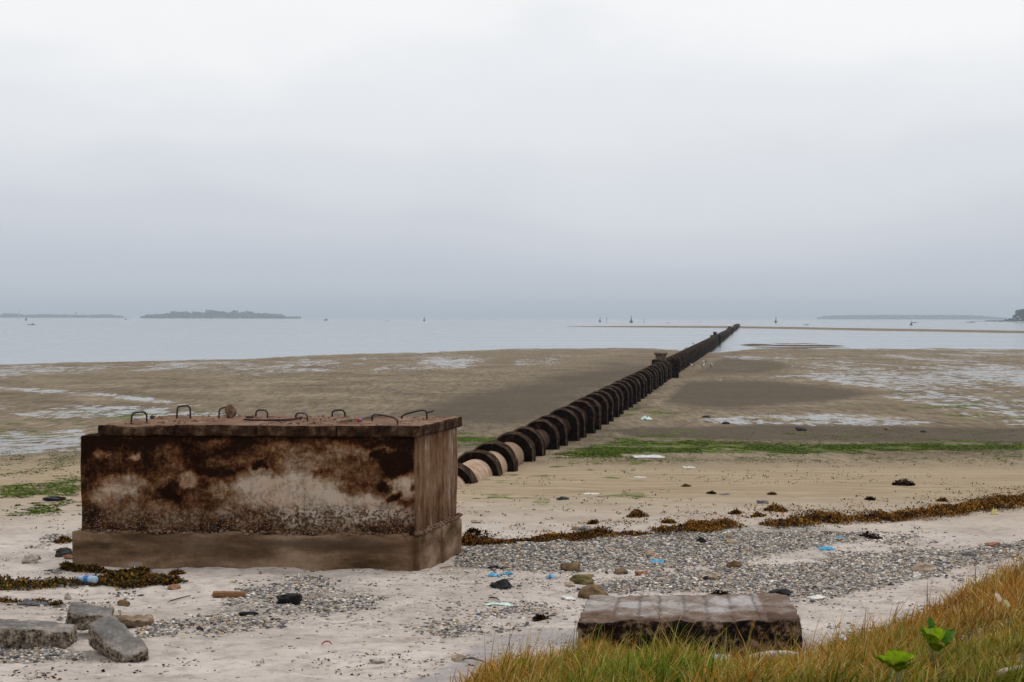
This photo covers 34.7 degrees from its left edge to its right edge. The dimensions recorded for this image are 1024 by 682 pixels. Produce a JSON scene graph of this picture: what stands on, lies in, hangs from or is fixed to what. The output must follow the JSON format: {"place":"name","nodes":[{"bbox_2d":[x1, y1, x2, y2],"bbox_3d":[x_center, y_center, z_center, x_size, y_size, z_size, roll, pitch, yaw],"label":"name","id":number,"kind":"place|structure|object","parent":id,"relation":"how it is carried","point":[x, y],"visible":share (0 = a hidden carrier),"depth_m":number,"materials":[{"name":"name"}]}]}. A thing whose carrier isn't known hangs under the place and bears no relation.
{"place":"outdoors","nodes":[
{"label":"outdoors","id":0,"kind":"place"},
{"bbox_2d":[0,326,1023,681],"bbox_3d":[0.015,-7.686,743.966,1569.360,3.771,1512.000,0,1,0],"label":"beach ground","id":1,"kind":"structure","parent":0,"point":[780,394],"depth_m":37.03,"materials":[{"name":"beige sand"}]},
{"bbox_2d":[21,553,40,563],"bbox_3d":[-5.443,2.470,18.524,0.222,0.138,0.196,0,1,0],"label":"rubble","id":2,"kind":"object","parent":1,"relation":"on","point":[32,557],"visible":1,"depth_m":18.49,"materials":[{"name":"white stone"}]},
{"bbox_2d":[17,598,49,605],"bbox_3d":[-4.469,2.440,15.317,0.298,0.069,0.156,0,1,0],"label":"cloth scrap","id":3,"kind":"object","parent":1,"relation":"on","point":[27,601],"visible":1,"depth_m":15.26,"materials":[{"name":"grey fabric"}]},
{"bbox_2d":[0,617,76,649],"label":"concrete rubble","id":4,"kind":"object","parent":1,"relation":"on","point":[19,634],"visible":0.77,"depth_m":12.77,"materials":[{"name":"grey concrete"}]},
{"bbox_2d":[42,495,64,500],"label":"rock","id":5,"kind":"object","parent":1,"relation":"on","point":[51,498],"visible":0.98,"depth_m":27.16,"materials":[{"name":"stone"}]},
{"bbox_2d":[52,547,71,556],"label":"boulder","id":6,"kind":"object","parent":1,"relation":"on","point":[59,552],"visible":0.84,"depth_m":19.19,"materials":[{"name":"stone"}]},
{"bbox_2d":[54,536,71,543],"bbox_3d":[-5.592,2.477,20.435,0.241,0.105,0.200,0,1,0],"label":"seaweed clump","id":7,"kind":"object","parent":1,"relation":"on","point":[60,539],"visible":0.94,"depth_m":20.40,"materials":[{"name":"brown plant"}]},
{"bbox_2d":[63,554,71,558],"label":"stone","id":8,"kind":"object","parent":1,"relation":"on","point":[67,556],"visible":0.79,"depth_m":18.95,"materials":[{"name":"orange stone"}]},
{"bbox_2d":[64,594,71,599],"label":"stone","id":9,"kind":"object","parent":1,"relation":"on","point":[68,597],"visible":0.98,"depth_m":15.78,"materials":[{"name":"beige stone"}]},
{"bbox_2d":[65,603,114,630],"bbox_3d":[-3.492,2.296,13.553,0.397,0.171,0.284,8,12,-6],"label":"concrete rubble","id":10,"kind":"object","parent":1,"relation":"on","point":[80,616],"visible":0.6,"depth_m":13.46,"materials":[{"name":"grey concrete"}]},
{"bbox_2d":[0,560,188,606],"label":"seaweed pile","id":11,"kind":"object","parent":1,"relation":"on","point":[133,577],"visible":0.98,"depth_m":16.67,"materials":[{"name":"brown plant"}]},
{"bbox_2d":[76,575,97,582],"bbox_3d":[-4.291,2.400,16.543,0.235,0.073,0.072,0,1,22],"label":"plastic bottle","id":12,"kind":"object","parent":11,"relation":"on","point":[88,578],"visible":1,"depth_m":16.51,"materials":[{"name":"blue plastic"}]},
{"bbox_2d":[84,613,150,662],"bbox_3d":[-2.971,2.318,12.399,0.272,0.245,0.660,-19,28,-35],"label":"concrete rubble","id":13,"kind":"object","parent":1,"relation":"on","point":[110,636],"visible":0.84,"depth_m":12.33,"materials":[{"name":"grey concrete"}]},
{"bbox_2d":[118,599,129,605],"bbox_3d":[-3.670,2.479,15.471,0.104,0.082,0.087,0,1,0],"label":"lump","id":14,"kind":"object","parent":1,"relation":"on","point":[123,602],"visible":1,"depth_m":15.46,"materials":[{"name":"brown stone"}]},
{"bbox_2d":[115,614,156,628],"bbox_3d":[-3.281,2.435,13.999,0.490,0.184,0.259,-2,1,-3],"label":"concrete rubble","id":15,"kind":"object","parent":1,"relation":"on","point":[132,621],"visible":0.4,"depth_m":13.94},
{"bbox_2d":[167,583,180,589],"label":"stone","id":16,"kind":"object","parent":1,"relation":"on","point":[172,586],"visible":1,"depth_m":16.46,"materials":[{"name":"orange stone"}]},
{"bbox_2d":[168,569,185,575],"bbox_3d":[-3.559,2.455,17.395,0.194,0.081,0.173,0,1,-19],"label":"seaweed clump","id":17,"kind":"object","parent":1,"relation":"on","point":[175,572],"visible":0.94,"depth_m":17.37,"materials":[{"name":"brown plant"}]},
{"bbox_2d":[212,591,245,596],"bbox_3d":[-2.740,2.451,15.869,0.312,0.056,0.085,0,1,0],"label":"wooden plank","id":18,"kind":"object","parent":1,"relation":"on","point":[229,593],"visible":1,"depth_m":15.83,"materials":[{"name":"red wood"}]},
{"bbox_2d":[239,610,256,616],"bbox_3d":[-2.350,2.426,14.557,0.163,0.073,0.120,0,1,0],"label":"lump","id":19,"kind":"object","parent":1,"relation":"on","point":[245,613],"visible":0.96,"depth_m":14.55,"materials":[{"name":"black stone"}]},
{"bbox_2d":[72,405,462,570],"bbox_3d":[-2.739,1.774,18.945,4.212,2.019,1.829,0,1,3],"label":"concrete chamber","id":20,"kind":"object","parent":1,"relation":"on","point":[240,492],"visible":0.9,"depth_m":18.11,"materials":[{"name":"concrete"}]},
{"bbox_2d":[225,403,235,417],"bbox_3d":[-3.310,0.833,19.274,0.137,0.215,0.135,0,1,0],"label":"concrete lump","id":21,"kind":"object","parent":20,"relation":"on","point":[230,411],"visible":0.94,"depth_m":19.25,"materials":[{"name":"brown concrete"}]},
{"bbox_2d":[244,417,302,420],"bbox_3d":[-2.732,0.892,18.751,0.671,0.048,0.072,0,1,-12],"label":"bent bar","id":22,"kind":"object","parent":20,"relation":"on","point":[291,419],"visible":0.97,"depth_m":18.72,"materials":[{"name":"metal"}]},
{"bbox_2d":[261,417,290,418],"bbox_3d":[-2.751,0.899,18.923,0.386,0.032,0.369,0,1,0],"label":"rusted plate","id":23,"kind":"object","parent":20,"relation":"on","point":[276,418],"visible":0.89,"depth_m":18.90,"materials":[{"name":"brown metal"}]},
{"bbox_2d":[125,414,449,424],"bbox_3d":[-2.540,0.909,18.927,3.519,0.028,1.647,0,1,3],"label":"mortar rubble","id":24,"kind":"object","parent":20,"relation":"on","point":[340,422],"visible":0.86,"depth_m":18.72,"materials":[{"name":"brown concrete"}]},
{"bbox_2d":[341,413,380,421],"bbox_3d":[-1.743,0.885,18.975,0.043,0.047,1.067,0,1,19],"label":"driftwood stick","id":25,"kind":"object","parent":20,"relation":"on","point":[355,418],"visible":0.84,"depth_m":18.96,"materials":[{"name":"brown wood"}]},
{"bbox_2d":[274,594,302,604],"bbox_3d":[-2.057,2.399,15.131,0.264,0.141,0.192,0,1,0],"label":"rock","id":26,"kind":"object","parent":1,"relation":"on","point":[294,599],"visible":0.91,"depth_m":15.07,"materials":[{"name":"black stone"}]},
{"bbox_2d":[369,657,383,662],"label":"stone","id":27,"kind":"object","parent":1,"relation":"on","point":[376,660],"visible":1,"depth_m":12.06,"materials":[{"name":"beige stone"}]},
{"bbox_2d":[452,654,465,661],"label":"stone","id":28,"kind":"object","parent":1,"relation":"on","point":[458,658],"visible":0.99,"depth_m":12.06,"materials":[{"name":"beige stone"}]},
{"bbox_2d":[0,545,932,679],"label":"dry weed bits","id":29,"kind":"object","parent":1,"relation":"on","point":[102,670],"visible":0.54,"depth_m":12.49,"materials":[{"name":"brown plant"}]},
{"bbox_2d":[466,527,480,532],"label":"seaweed clump","id":30,"kind":"object","parent":1,"relation":"on","point":[473,529],"visible":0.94,"depth_m":21.72,"materials":[{"name":"brown plant"}]},
{"bbox_2d":[470,519,482,522],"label":"stone","id":31,"kind":"object","parent":1,"relation":"on","point":[477,521],"visible":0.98,"depth_m":23.35,"materials":[{"name":"beige stone"}]},
{"bbox_2d":[474,532,490,538],"bbox_3d":[-0.415,2.484,20.687,0.459,0.150,0.358,0,1,0],"label":"scrap","id":32,"kind":"object","parent":1,"relation":"on","point":[479,534],"visible":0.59,"depth_m":20.68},
{"bbox_2d":[487,572,500,576],"bbox_3d":[-0.189,2.491,17.475,0.145,0.052,0.128,0,1,0],"label":"plastic scrap","id":33,"kind":"object","parent":1,"relation":"on","point":[491,574],"visible":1,"depth_m":17.46,"materials":[{"name":"blue plastic"}]},
{"bbox_2d":[487,565,508,568],"bbox_3d":[-0.146,2.558,18.526,0.276,0.037,0.086,0,1,0],"label":"cloth scrap","id":34,"kind":"object","parent":1,"relation":"on","point":[496,566],"visible":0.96,"depth_m":18.51,"materials":[{"name":"black fabric"}]},
{"bbox_2d":[484,602,512,605],"bbox_3d":[-0.125,2.466,15.389,0.276,0.034,0.125,0,1,0],"label":"plastic scrap","id":35,"kind":"object","parent":1,"relation":"on","point":[502,603],"visible":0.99,"depth_m":15.36,"materials":[{"name":"white plastic"}]},
{"bbox_2d":[492,579,513,588],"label":"stone","id":36,"kind":"object","parent":1,"relation":"on","point":[502,584],"visible":0.83,"depth_m":16.60,"materials":[{"name":"grey stone"}]},
{"bbox_2d":[0,443,1021,548],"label":"weed flecks","id":37,"kind":"object","parent":1,"relation":"on","point":[74,451],"visible":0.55,"depth_m":29.93,"materials":[{"name":"brown plant"}]},
{"bbox_2d":[0,427,1023,515],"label":"green algae","id":38,"kind":"object","parent":1,"relation":"on","point":[609,452],"visible":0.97,"depth_m":44.30,"materials":[{"name":"green plant"}]},
{"bbox_2d":[532,613,548,620],"bbox_3d":[0.248,2.424,14.374,0.162,0.073,0.150,0,1,0],"label":"seaweed clump","id":39,"kind":"object","parent":1,"relation":"on","point":[538,617],"visible":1,"depth_m":14.35,"materials":[{"name":"brown plant"}]},
{"bbox_2d":[545,574,555,578],"bbox_3d":[0.407,2.498,17.364,0.120,0.057,0.056,0,1,14],"label":"plastic bottle","id":40,"kind":"object","parent":1,"relation":"on","point":[550,576],"visible":0.91,"depth_m":17.34,"materials":[{"name":"blue plastic"}]},
{"bbox_2d":[557,496,568,499],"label":"stone","id":41,"kind":"object","parent":1,"relation":"on","point":[563,498],"visible":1,"depth_m":27.02,"materials":[{"name":"grey stone"}]},
{"bbox_2d":[560,594,575,599],"bbox_3d":[0.551,2.505,15.967,0.135,0.052,0.136,0,1,-22],"label":"foam","id":42,"kind":"object","parent":1,"relation":"on","point":[569,597],"visible":1,"depth_m":15.94,"materials":[{"name":"white plastic"}]},
{"bbox_2d":[565,582,574,586],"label":"stone","id":43,"kind":"object","parent":1,"relation":"on","point":[570,584],"visible":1,"depth_m":16.63,"materials":[{"name":"beige stone"}]},
{"bbox_2d":[561,563,581,571],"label":"stone","id":44,"kind":"object","parent":1,"relation":"on","point":[566,567],"visible":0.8,"depth_m":18.12,"materials":[{"name":"brown stone"}]},
{"bbox_2d":[573,573,595,584],"bbox_3d":[0.735,2.472,16.870,0.233,0.161,0.147,0,1,-21],"label":"stone","id":45,"kind":"object","parent":1,"relation":"on","point":[583,578],"visible":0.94,"depth_m":16.82,"materials":[{"name":"stone"}]},
{"bbox_2d":[578,526,590,530],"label":"stone","id":46,"kind":"object","parent":1,"relation":"on","point":[585,528],"visible":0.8,"depth_m":22.25,"materials":[{"name":"grey stone"}]},
{"bbox_2d":[587,519,598,524],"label":"seaweed clump","id":47,"kind":"object","parent":1,"relation":"on","point":[594,521],"visible":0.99,"depth_m":23.05,"materials":[{"name":"brown plant"}]},
{"bbox_2d":[578,586,609,597],"bbox_3d":[0.802,2.483,16.118,0.286,0.165,0.215,1,1,35],"label":"stone","id":48,"kind":"object","parent":1,"relation":"on","point":[588,591],"visible":0.73,"depth_m":16.05,"materials":[{"name":"brown stone"}]},
{"bbox_2d":[457,324,739,486],"bbox_3d":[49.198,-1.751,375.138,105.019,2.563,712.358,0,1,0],"label":"outfall pipeline","id":49,"kind":"object","parent":1,"relation":"on","point":[556,429],"visible":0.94,"depth_m":49.68,"materials":[{"name":"concrete"}]},
{"bbox_2d":[613,568,627,573],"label":"stone","id":50,"kind":"object","parent":1,"relation":"on","point":[621,571],"visible":1,"depth_m":17.88,"materials":[{"name":"brown stone"}]},
{"bbox_2d":[626,509,648,517],"bbox_3d":[1.875,2.580,24.454,0.362,0.135,0.329,0,1,0],"label":"seaweed clump","id":51,"kind":"object","parent":1,"relation":"on","point":[637,513],"visible":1,"depth_m":24.41,"materials":[{"name":"brown plant"}]},
{"bbox_2d":[634,570,647,575],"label":"stone","id":52,"kind":"object","parent":1,"relation":"on","point":[640,572],"visible":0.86,"depth_m":17.75,"materials":[{"name":"red stone"}]},
{"bbox_2d":[641,416,652,419],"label":"plastic bag","id":53,"kind":"object","parent":1,"relation":"on","point":[645,417],"visible":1,"depth_m":63.17,"materials":[{"name":"white plastic"}]},
{"bbox_2d":[632,455,664,457],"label":"plastic sheet","id":54,"kind":"object","parent":1,"relation":"on","point":[647,456],"visible":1,"depth_m":40.70,"materials":[{"name":"white plastic"}]},
{"bbox_2d":[644,550,654,555],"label":"stone","id":55,"kind":"object","parent":1,"relation":"on","point":[649,553],"visible":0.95,"depth_m":19.40,"materials":[{"name":"beige stone"}]},
{"bbox_2d":[650,559,663,562],"bbox_3d":[1.679,2.545,18.988,0.172,0.038,0.106,0,1,0],"label":"plastic scrap","id":56,"kind":"object","parent":1,"relation":"on","point":[657,560],"visible":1,"depth_m":18.99,"materials":[{"name":"blue plastic"}]},
{"bbox_2d":[661,518,676,523],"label":"seaweed clump","id":57,"kind":"object","parent":1,"relation":"on","point":[669,521],"visible":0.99,"depth_m":23.36,"materials":[{"name":"brown plant"}]},
{"bbox_2d":[578,593,801,658],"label":"concrete slab","id":58,"kind":"structure","parent":1,"relation":"on","point":[718,613],"depth_m":12.27,"materials":[{"name":"grey concrete"}]},
{"bbox_2d":[696,537,705,542],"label":"stone","id":59,"kind":"object","parent":1,"relation":"on","point":[700,540],"visible":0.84,"depth_m":20.78,"materials":[{"name":"black stone"}]},
{"bbox_2d":[707,573,720,579],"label":"stone","id":60,"kind":"object","parent":1,"relation":"on","point":[715,576],"visible":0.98,"depth_m":17.45,"materials":[{"name":"beige stone"}]},
{"bbox_2d":[707,590,727,594],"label":"seaweed clump","id":61,"kind":"object","parent":1,"relation":"on","point":[715,592],"visible":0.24,"depth_m":15.96,"materials":[{"name":"black plant"}]},
{"bbox_2d":[723,539,735,543],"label":"stone","id":62,"kind":"object","parent":1,"relation":"on","point":[730,541],"visible":0.97,"depth_m":20.50,"materials":[{"name":"beige stone"}]},
{"bbox_2d":[727,559,739,567],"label":"stone","id":63,"kind":"object","parent":1,"relation":"on","point":[734,563],"visible":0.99,"depth_m":18.33,"materials":[{"name":"brown stone"}]},
{"bbox_2d":[728,508,741,514],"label":"seaweed clump","id":64,"kind":"object","parent":1,"relation":"on","point":[736,511],"visible":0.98,"depth_m":24.94,"materials":[{"name":"brown plant"}]},
{"bbox_2d":[450,537,1023,681],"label":"grass","id":65,"kind":"structure","parent":1,"relation":"on","point":[852,658],"depth_m":8.89,"materials":[{"name":"plant"}]},
{"bbox_2d":[749,650,798,659],"bbox_3d":[1.679,2.040,10.613,0.374,0.067,0.066,0,1,-13],"label":"driftwood","id":66,"kind":"object","parent":65,"relation":"on","point":[771,652],"visible":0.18,"depth_m":10.61,"materials":[{"name":"brown wood"}]},
{"bbox_2d":[995,592,1001,601],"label":"leaf","id":67,"kind":"object","parent":65,"relation":"on","point":[998,597],"visible":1,"depth_m":10.99,"materials":[{"name":"beige plant"}]},
{"bbox_2d":[1004,599,1009,607],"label":"leaf","id":68,"kind":"object","parent":65,"relation":"on","point":[1006,602],"visible":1,"depth_m":10.40,"materials":[{"name":"plant"}]},
{"bbox_2d":[995,665,1022,676],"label":"driftwood","id":69,"kind":"object","parent":65,"relation":"on","point":[1005,670],"visible":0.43,"depth_m":7.49,"materials":[{"name":"beige wood"}]},
{"bbox_2d":[461,485,1023,545],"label":"seaweed wrack","id":70,"kind":"object","parent":1,"relation":"on","point":[997,501],"visible":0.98,"depth_m":23.45,"materials":[{"name":"brown plant"}]},
{"bbox_2d":[750,511,764,516],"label":"seaweed clump","id":71,"kind":"object","parent":1,"relation":"on","point":[755,514],"visible":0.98,"depth_m":24.49,"materials":[{"name":"brown plant"}]},
{"bbox_2d":[755,499,767,503],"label":"stone","id":72,"kind":"object","parent":1,"relation":"on","point":[760,501],"visible":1,"depth_m":26.60,"materials":[{"name":"grey stone"}]},
{"bbox_2d":[763,502,787,511],"bbox_3d":[4.069,2.565,25.301,0.401,0.156,0.355,0,1,23],"label":"seaweed clump","id":73,"kind":"object","parent":1,"relation":"on","point":[773,508],"visible":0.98,"depth_m":25.24,"materials":[{"name":"brown plant"}]},
{"bbox_2d":[770,588,794,595],"bbox_3d":[2.654,2.470,16.082,0.248,0.088,0.182,0,1,0],"label":"lump","id":74,"kind":"object","parent":1,"relation":"on","point":[789,592],"visible":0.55,"depth_m":16.04,"materials":[{"name":"grey stone"}]},
{"bbox_2d":[794,427,807,430],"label":"rock","id":75,"kind":"object","parent":1,"relation":"on","point":[799,429],"visible":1,"depth_m":56.59,"materials":[{"name":"stone"}]},
{"bbox_2d":[806,594,827,599],"bbox_3d":[2.976,2.493,15.937,0.202,0.062,0.124,0,1,-26],"label":"shell","id":76,"kind":"object","parent":1,"relation":"on","point":[817,597],"visible":0.99,"depth_m":15.90},
{"bbox_2d":[818,546,834,549],"bbox_3d":[3.853,2.537,20.072,0.190,0.042,0.127,0,1,0],"label":"plastic scrap","id":77,"kind":"object","parent":1,"relation":"on","point":[826,548],"visible":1,"depth_m":20.04,"materials":[{"name":"blue plastic"}]},
{"bbox_2d":[865,496,875,499],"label":"seaweed clump","id":78,"kind":"object","parent":1,"relation":"on","point":[870,498],"visible":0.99,"depth_m":27.40,"materials":[{"name":"brown plant"}]},
{"bbox_2d":[860,530,881,538],"bbox_3d":[4.679,2.534,21.353,0.342,0.131,0.258,0,1,0],"label":"seaweed clump","id":79,"kind":"object","parent":1,"relation":"on","point":[870,536],"visible":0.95,"depth_m":21.33,"materials":[{"name":"black plant"}]},
{"bbox_2d":[875,649,915,681],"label":"broadleaf plant","id":80,"kind":"object","parent":1,"relation":"on","point":[900,659],"visible":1,"depth_m":7.04,"materials":[{"name":"green plant"}]},
{"bbox_2d":[891,478,915,485],"bbox_3d":[7.447,2.681,31.171,0.451,0.170,0.398,0,1,21],"label":"seaweed clump","id":81,"kind":"object","parent":1,"relation":"on","point":[903,482],"visible":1,"depth_m":31.10,"materials":[{"name":"black plant"}]},
{"bbox_2d":[913,571,920,578],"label":"stone","id":82,"kind":"object","parent":1,"relation":"on","point":[916,575],"visible":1,"depth_m":17.50,"materials":[{"name":"white stone"}]},
{"bbox_2d":[909,563,934,570],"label":"stone","id":83,"kind":"object","parent":1,"relation":"on","point":[923,567],"visible":0.81,"depth_m":18.22,"materials":[{"name":"beige stone"}]},
{"bbox_2d":[919,618,953,671],"bbox_3d":[2.160,1.564,8.340,0.175,0.307,0.120,0,1,19],"label":"broadleaf plant","id":84,"kind":"object","parent":1,"relation":"on","point":[933,632],"visible":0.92,"depth_m":8.34,"materials":[{"name":"green plant"}]},
{"bbox_2d":[935,497,948,501],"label":"seaweed clump","id":85,"kind":"object","parent":1,"relation":"on","point":[942,499],"visible":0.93,"depth_m":26.97,"materials":[{"name":"brown plant"}]},
{"bbox_2d":[959,550,975,555],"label":"stone","id":86,"kind":"object","parent":1,"relation":"on","point":[968,553],"visible":0.97,"depth_m":19.45,"materials":[{"name":"grey stone"}]},
{"bbox_2d":[984,542,1000,546],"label":"stone","id":87,"kind":"object","parent":1,"relation":"on","point":[992,544],"visible":0.94,"depth_m":20.25,"materials":[{"name":"orange stone"}]},
{"bbox_2d":[991,507,997,514],"bbox_3d":[7.251,2.552,24.633,0.095,0.115,0.091,0,1,0],"label":"yellow float","id":88,"kind":"object","parent":1,"relation":"on","point":[993,512],"visible":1,"depth_m":24.61,"materials":[{"name":"plastic"}]},
{"bbox_2d":[998,544,1012,547],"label":"stone","id":89,"kind":"object","parent":1,"relation":"on","point":[1006,546],"visible":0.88,"depth_m":20.16,"materials":[{"name":"grey stone"}]},
{"bbox_2d":[0,317,1023,363],"bbox_3d":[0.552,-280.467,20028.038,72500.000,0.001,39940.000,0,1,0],"label":"sea water","id":90,"kind":"structure","parent":0,"point":[49,340],"depth_m":385.77,"materials":[{"name":"grey liquid"}]},
{"bbox_2d":[0,530,1023,681],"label":"beach gravel","id":91,"kind":"structure","parent":0,"point":[614,546],"depth_m":18.25,"materials":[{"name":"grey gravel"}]},
{"bbox_2d":[0,0,1023,318],"label":"sky","id":92,"kind":"structure","parent":0,"point":[302,158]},
{"bbox_2d":[974,321,1023,321],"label":"headland","id":93,"kind":"structure","parent":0,"point":[998,321],"depth_m":2266.43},
{"bbox_2d":[985,309,1023,321],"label":"headland woodland","id":94,"kind":"object","parent":93,"relation":"on","point":[1020,313],"visible":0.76,"depth_m":2298.31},
{"bbox_3d":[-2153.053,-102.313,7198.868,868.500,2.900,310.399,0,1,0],"label":"distant coast","id":95,"kind":"structure","parent":0,"visible":0},
{"bbox_2d":[0,313,124,317],"bbox_3d":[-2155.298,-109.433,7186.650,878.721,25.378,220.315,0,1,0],"label":"distant coast woodland","id":96,"kind":"object","parent":95,"relation":"on","point":[6,315],"visible":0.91,"depth_m":7095.81,"materials":[{"name":"grey plant"}]},
{"bbox_3d":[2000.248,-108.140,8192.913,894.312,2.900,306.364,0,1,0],"label":"far island","id":97,"kind":"structure","parent":0,"visible":0},
{"bbox_2d":[817,314,1007,319],"bbox_3d":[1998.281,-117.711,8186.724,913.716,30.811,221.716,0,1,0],"label":"island woodland","id":98,"kind":"object","parent":97,"relation":"on","point":[976,317],"visible":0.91,"depth_m":8098.14,"materials":[{"name":"plant"}]},
{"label":"island","id":99,"kind":"structure","parent":0,"visible":0},
{"bbox_2d":[140,310,300,318],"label":"island woodland","id":100,"kind":"object","parent":99,"relation":"on","point":[216,314],"visible":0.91,"depth_m":5427.57,"materials":[{"name":"grey plant"}]}
]}

